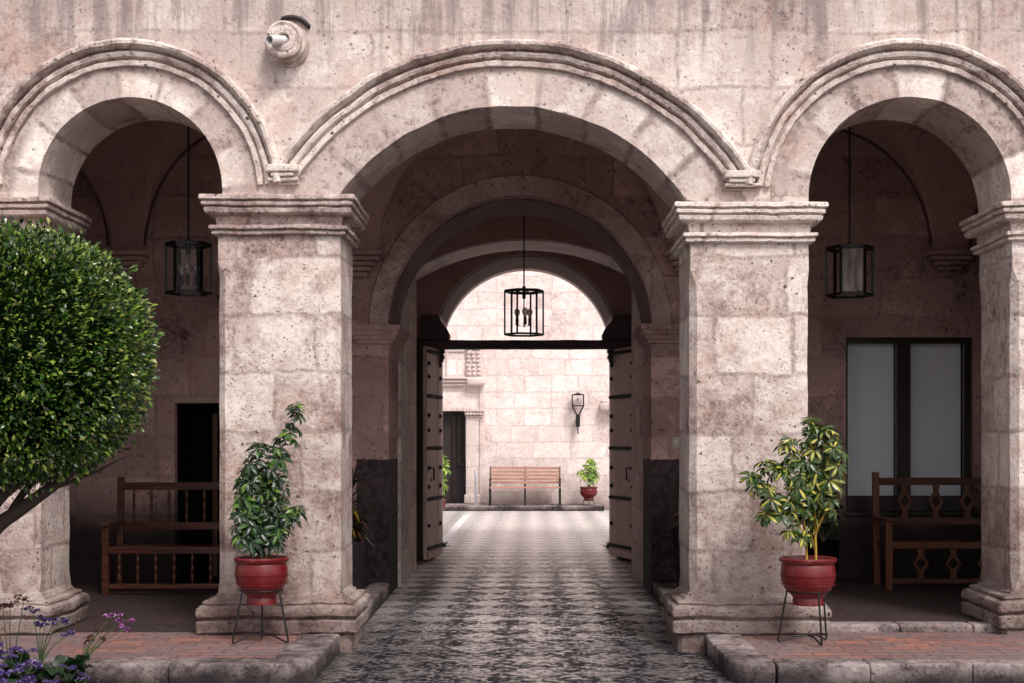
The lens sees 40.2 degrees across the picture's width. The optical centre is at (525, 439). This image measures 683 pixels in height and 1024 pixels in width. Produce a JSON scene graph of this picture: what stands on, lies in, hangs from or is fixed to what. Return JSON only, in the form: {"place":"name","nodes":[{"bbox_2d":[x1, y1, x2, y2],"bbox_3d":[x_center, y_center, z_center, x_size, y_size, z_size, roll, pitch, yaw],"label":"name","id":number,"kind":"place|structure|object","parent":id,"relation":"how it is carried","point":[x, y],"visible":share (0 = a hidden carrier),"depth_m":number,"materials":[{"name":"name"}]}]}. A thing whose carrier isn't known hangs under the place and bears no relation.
{"place":"outdoors","nodes":[
{"label":"outdoors","id":0,"kind":"place"},
{"bbox_2d":[0,632,300,660],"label":"terrace paving","id":1,"kind":"structure","parent":0,"point":[176,645],"depth_m":10.27,"materials":[{"name":"red brick"}]},
{"bbox_2d":[232,589,288,643],"bbox_3d":[-1.951,1.303,10.428,0.415,0.390,0.339,0,0,0],"label":"plant stand","id":2,"kind":"object","parent":1,"relation":"on","point":[261,634],"visible":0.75,"depth_m":10.32,"materials":[{"name":"black metal"}]},
{"bbox_2d":[228,401,307,605],"bbox_3d":[-1.905,0.466,10.420,0.599,1.508,0.410,0,0,0],"label":"potted plant","id":3,"kind":"object","parent":2,"relation":"on","point":[260,571],"visible":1,"depth_m":10.33,"materials":[{"name":"green plant"}]},
{"bbox_2d":[55,583,370,631],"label":"gallery floor","id":4,"kind":"structure","parent":0,"point":[159,610],"depth_m":12.46,"materials":[{"name":"stone"}]},
{"bbox_2d":[101,477,219,594],"bbox_3d":[-3.142,0.935,13.797,1.920,1.132,0.595,0,0,0],"label":"wooden bench","id":5,"kind":"object","parent":4,"relation":"on","point":[120,549],"visible":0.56,"depth_m":13.87,"materials":[{"name":"brown wood"}]},
{"bbox_2d":[351,458,374,588],"bbox_3d":[-1.730,0.822,13.585,0.590,1.356,0.574,0,0,0],"label":"potted plant","id":6,"kind":"object","parent":4,"relation":"on","point":[360,550],"visible":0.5,"depth_m":13.51,"materials":[{"name":"green plant"}]},
{"bbox_2d":[443,454,451,509],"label":"potted plant","id":7,"kind":"object","parent":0,"point":[445,471],"visible":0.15,"depth_m":30.37,"materials":[{"name":"green plant"}]},
{"bbox_2d":[306,510,733,682],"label":"pebble paving","id":8,"kind":"structure","parent":0,"point":[513,597],"depth_m":12.91,"materials":[{"name":"grey stone"}]},
{"bbox_2d":[0,634,340,682],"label":"kerb","id":9,"kind":"structure","parent":8,"relation":"on","point":[309,657],"depth_m":9.39,"materials":[{"name":"stone"}]},
{"bbox_2d":[443,515,469,541],"bbox_3d":[-1.317,1.641,26.512,0.140,0.001,8.170,0,0,0],"label":"road marking","id":10,"kind":"object","parent":8,"relation":"on","point":[447,536],"visible":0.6,"depth_m":25.96,"materials":[{"name":"white paint"}]},
{"bbox_2d":[0,0,1023,652],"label":"arcade","id":11,"kind":"object","parent":8,"relation":"on","point":[714,124],"visible":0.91,"depth_m":10.94,"materials":[{"name":"stone"}]},
{"bbox_2d":[265,15,310,67],"bbox_3d":[-1.857,-3.111,10.820,0.352,0.409,0.394,0,0,0],"label":"waterspout","id":12,"kind":"object","parent":11,"relation":"attached to","point":[287,44],"visible":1,"depth_m":10.78,"materials":[{"name":"beige stone"}]},
{"bbox_2d":[365,583,995,631],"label":"gallery kerb","id":13,"kind":"structure","parent":8,"relation":"on","point":[379,592],"depth_m":11.02,"materials":[{"name":"stone"}]},
{"bbox_2d":[704,633,1023,682],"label":"kerb","id":14,"kind":"structure","parent":8,"relation":"on","point":[743,662],"depth_m":9.37,"materials":[{"name":"stone"}]},
{"bbox_2d":[443,503,603,510],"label":"sidewalk","id":15,"kind":"structure","parent":0,"point":[527,507],"depth_m":32.45,"materials":[{"name":"stone"}]},
{"bbox_2d":[473,470,478,504],"bbox_3d":[-1.179,1.115,33.000,0.140,0.829,0.136,0,0,0],"label":"bollard","id":16,"kind":"object","parent":15,"relation":"on","point":[475,488],"visible":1,"depth_m":32.97,"materials":[{"name":"grey metal"}]},
{"bbox_2d":[489,466,560,505],"bbox_3d":[-0.024,1.080,32.949,1.685,0.906,0.632,0,0,0],"label":"courtyard bench","id":17,"kind":"object","parent":15,"relation":"on","point":[524,478],"visible":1,"depth_m":33.14,"materials":[{"name":"brown wood"}]},
{"bbox_2d":[72,567,997,655],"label":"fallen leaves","id":18,"kind":"object","parent":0,"point":[619,590],"visible":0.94,"depth_m":10.30,"materials":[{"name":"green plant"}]},
{"bbox_2d":[741,632,1023,661],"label":"terrace paving","id":19,"kind":"structure","parent":0,"point":[862,646],"depth_m":10.22,"materials":[{"name":"red brick"}]},
{"bbox_2d":[777,590,829,645],"bbox_3d":[2.083,1.303,10.387,0.352,0.390,0.346,0,0,31],"label":"plant stand","id":20,"kind":"object","parent":19,"relation":"on","point":[812,635],"visible":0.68,"depth_m":10.35,"materials":[{"name":"black metal"}]},
{"bbox_2d":[738,417,848,606],"bbox_3d":[1.972,0.523,10.370,0.819,1.393,0.426,0,0,0],"label":"potted plant","id":21,"kind":"object","parent":20,"relation":"on","point":[806,572],"visible":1,"depth_m":10.27,"materials":[{"name":"green plant"}]},
{"bbox_2d":[825,579,982,622],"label":"gallery floor","id":22,"kind":"structure","parent":0,"point":[856,600],"depth_m":12.54,"materials":[{"name":"stone"}]},
{"bbox_2d":[662,482,679,586],"bbox_3d":[1.672,0.892,14.008,0.702,1.216,0.573,0,0,0],"label":"potted plant","id":23,"kind":"object","parent":22,"relation":"on","point":[675,534],"visible":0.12,"depth_m":13.92,"materials":[{"name":"green plant"}]},
{"bbox_2d":[808,492,843,570],"bbox_3d":[2.978,0.976,14.002,0.343,0.959,0.330,0,0,-23],"label":"potted plant","id":24,"kind":"object","parent":22,"relation":"on","point":[827,547],"visible":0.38,"depth_m":13.91,"materials":[{"name":"green plant"}]},
{"bbox_2d":[872,472,980,589],"bbox_3d":[4.399,0.890,13.847,1.820,1.132,0.595,0,0,0],"label":"wooden bench","id":25,"kind":"object","parent":22,"relation":"on","point":[891,544],"visible":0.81,"depth_m":14.06,"materials":[{"name":"brown wood"}]},
{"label":"ground","id":26,"kind":"structure","parent":0,"visible":0},
{"bbox_2d":[398,216,642,585],"bbox_3d":[0.000,-1.500,18.526,28.000,6.300,5.548,0,0,0],"label":"gatehouse","id":27,"kind":"object","parent":26,"relation":"on","point":[455,270],"visible":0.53,"depth_m":18.80,"materials":[{"name":"stone"}]},
{"bbox_2d":[417,346,442,559],"bbox_3d":[-1.280,0.175,19.064,0.211,2.850,0.793,0,0,10],"label":"door leaf","id":28,"kind":"object","parent":27,"relation":"attached to","point":[429,466],"visible":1,"depth_m":18.76,"materials":[{"name":"brown wood"}]},
{"bbox_2d":[504,216,543,336],"bbox_3d":[-0.024,-2.179,16.867,0.484,1.842,0.465,0,0,0],"label":"lantern","id":29,"kind":"object","parent":27,"relation":"hanging from","point":[524,293],"visible":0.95,"depth_m":16.86,"materials":[{"name":"black metal"}]},
{"bbox_2d":[608,346,631,559],"bbox_3d":[1.332,0.175,19.038,0.211,2.850,0.884,0,0,-18],"label":"door leaf","id":30,"kind":"object","parent":27,"relation":"attached to","point":[620,467],"visible":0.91,"depth_m":19.06,"materials":[{"name":"brown wood"}]},
{"bbox_2d":[69,120,981,596],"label":"gallery building","id":31,"kind":"structure","parent":26,"relation":"on","point":[895,388],"depth_m":14.70,"materials":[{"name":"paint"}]},
{"bbox_2d":[164,127,211,296],"bbox_3d":[-3.214,-2.318,13.333,0.443,1.863,0.421,0,0,0],"label":"lantern","id":32,"kind":"object","parent":31,"relation":"hanging from","point":[188,242],"visible":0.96,"depth_m":13.29,"materials":[{"name":"black metal"}]},
{"bbox_2d":[177,403,219,581],"bbox_3d":[-3.240,0.555,14.930,0.900,1.890,0.220,0,0,0],"label":"door","id":33,"kind":"structure","parent":31,"relation":"in","point":[197,423],"depth_m":14.96,"materials":[{"name":"brown wood"}]},
{"bbox_2d":[672,437,679,446],"bbox_3d":[1.574,0.021,14.689,0.076,0.110,0.016,0,0,0],"label":"switch plate","id":34,"kind":"object","parent":31,"relation":"attached to","point":[675,442],"visible":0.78,"depth_m":14.69,"materials":[{"name":"grey plastic"}]},
{"bbox_2d":[825,127,873,298],"bbox_3d":[3.111,-2.314,13.462,0.464,1.872,0.428,0,0,0],"label":"lantern","id":35,"kind":"object","parent":31,"relation":"hanging from","point":[852,267],"visible":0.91,"depth_m":13.27,"materials":[{"name":"black metal"}]},
{"bbox_2d":[844,338,977,516],"bbox_3d":[4.035,-0.139,14.779,1.391,1.881,0.261,0,0,0],"label":"window","id":36,"kind":"structure","parent":31,"relation":"in","point":[927,371],"depth_m":14.90,"materials":[{"name":"grey glass"}]},
{"bbox_2d":[443,271,608,508],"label":"courtyard building","id":37,"kind":"structure","parent":26,"relation":"on","point":[507,408],"depth_m":33.70,"materials":[{"name":"stone"}]},
{"bbox_2d":[443,411,465,502],"bbox_3d":[-2.098,0.416,33.980,1.304,2.229,0.160,0,0,0],"label":"door","id":38,"kind":"structure","parent":37,"relation":"in","point":[454,422],"depth_m":34.00,"materials":[{"name":"brown wood"}]},
{"bbox_2d":[572,393,583,433],"bbox_3d":[1.241,-0.639,33.532,0.301,0.990,0.335,0,0,0],"label":"wall lamp","id":39,"kind":"object","parent":37,"relation":"attached to","point":[577,420],"visible":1,"depth_m":33.44,"materials":[{"name":"black metal"}]},
{"bbox_3d":[1.474,1.470,32.880,0.309,0.116,0.313,0,0,0],"label":"plant stand","id":40,"kind":"object","parent":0,"visible":0},
{"bbox_2d":[576,458,599,499],"bbox_3d":[1.473,0.915,32.900,0.596,0.990,0.430,0,0,0],"label":"potted plant","id":41,"kind":"object","parent":40,"relation":"on","point":[589,492],"visible":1,"depth_m":32.80,"materials":[{"name":"green plant"}]},
{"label":"garden bed soil","id":42,"kind":"structure","parent":0,"visible":0},
{"bbox_2d":[0,594,29,660],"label":"statice flower","id":43,"kind":"object","parent":42,"relation":"on","point":[3,605],"visible":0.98,"depth_m":7.86,"materials":[{"name":"green plant"}]},
{"bbox_2d":[0,642,49,682],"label":"statice flower","id":44,"kind":"object","parent":42,"relation":"on","point":[14,665],"visible":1,"depth_m":7.47,"materials":[{"name":"purple plant"}]},
{"bbox_2d":[21,605,75,663],"bbox_3d":[-2.724,1.098,7.859,0.338,0.338,0.242,0,0,30],"label":"statice flower","id":45,"kind":"object","parent":42,"relation":"on","point":[41,652],"visible":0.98,"depth_m":7.86,"materials":[{"name":"purple plant"}]},
{"bbox_2d":[33,653,92,682],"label":"statice flower","id":46,"kind":"object","parent":42,"relation":"on","point":[66,667],"visible":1,"depth_m":7.53,"materials":[{"name":"plant"}]},
{"bbox_2d":[0,213,164,535],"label":"ficus tree","id":47,"kind":"object","parent":42,"relation":"on","point":[65,354],"visible":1,"depth_m":7.04,"materials":[{"name":"green plant"}]},
{"bbox_2d":[82,629,105,662],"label":"statice flower","id":48,"kind":"object","parent":42,"relation":"on","point":[89,637],"visible":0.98,"depth_m":7.86,"materials":[{"name":"green plant"}]},
{"bbox_2d":[84,613,134,654],"bbox_3d":[-2.345,1.121,7.860,0.269,0.327,0.233,0,0,-39],"label":"statice flower","id":49,"kind":"object","parent":42,"relation":"on","point":[118,620],"visible":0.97,"depth_m":7.86,"materials":[{"name":"purple plant"}]}
]}

